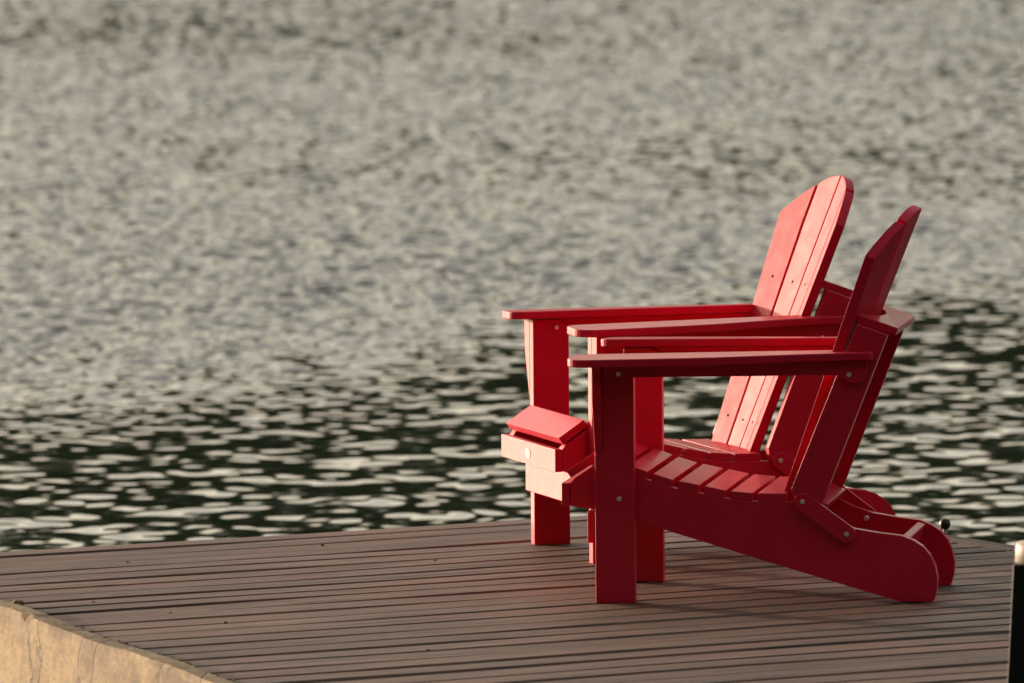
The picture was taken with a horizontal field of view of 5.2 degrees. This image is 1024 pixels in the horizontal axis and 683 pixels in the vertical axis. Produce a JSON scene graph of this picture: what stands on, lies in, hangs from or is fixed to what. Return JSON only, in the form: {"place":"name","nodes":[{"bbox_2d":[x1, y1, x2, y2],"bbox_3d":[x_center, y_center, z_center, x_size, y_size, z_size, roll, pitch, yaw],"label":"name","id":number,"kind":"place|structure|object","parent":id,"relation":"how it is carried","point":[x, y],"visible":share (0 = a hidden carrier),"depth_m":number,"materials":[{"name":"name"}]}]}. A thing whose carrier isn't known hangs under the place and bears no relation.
{"place":"outdoors","nodes":[
{"label":"outdoors","id":0,"kind":"place"},
{"bbox_2d":[0,0,1023,551],"bbox_3d":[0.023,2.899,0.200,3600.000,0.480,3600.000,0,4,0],"label":"water","id":1,"kind":"structure","parent":0,"point":[272,266],"depth_m":49.58,"materials":[{"name":"grey liquid"}]},
{"bbox_2d":[0,599,234,682],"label":"concrete wall","id":2,"kind":"structure","parent":1,"relation":"in","point":[36,646],"depth_m":25.40,"materials":[{"name":"beige concrete"}]},
{"bbox_2d":[11,600,234,681],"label":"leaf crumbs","id":3,"kind":"object","parent":2,"relation":"on","point":[19,602],"visible":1,"depth_m":25.12,"materials":[{"name":"brown plant"}]},
{"bbox_2d":[0,515,1015,682],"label":"deck","id":4,"kind":"structure","parent":1,"relation":"on","point":[496,602],"depth_m":25.88,"materials":[{"name":"brown wood"}]},
{"bbox_2d":[501,175,895,563],"bbox_3d":[0.454,0.056,27.413,0.862,0.896,0.770,-1,4,-14],"label":"adirondack chair","id":5,"kind":"object","parent":4,"relation":"on","point":[548,440],"visible":0.7,"depth_m":27.41,"materials":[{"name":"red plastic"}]},
{"bbox_2d":[562,205,955,602],"bbox_3d":[0.573,0.133,26.275,0.862,0.896,0.770,0,4,8],"label":"adirondack chair","id":6,"kind":"object","parent":4,"relation":"on","point":[635,491],"visible":1,"depth_m":26.05,"materials":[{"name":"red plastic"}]},
{"bbox_2d":[1007,541,1023,682],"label":"mooring post","id":7,"kind":"object","parent":4,"relation":"on","point":[1016,661],"visible":1,"depth_m":22.98,"materials":[{"name":"black metal"}]},
{"bbox_2d":[939,518,950,532],"bbox_3d":[1.059,0.450,27.817,0.028,0.036,0.028,0,4,0],"label":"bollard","id":8,"kind":"object","parent":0,"point":[944,523],"visible":0.97,"depth_m":27.81,"materials":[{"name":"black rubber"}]}
]}

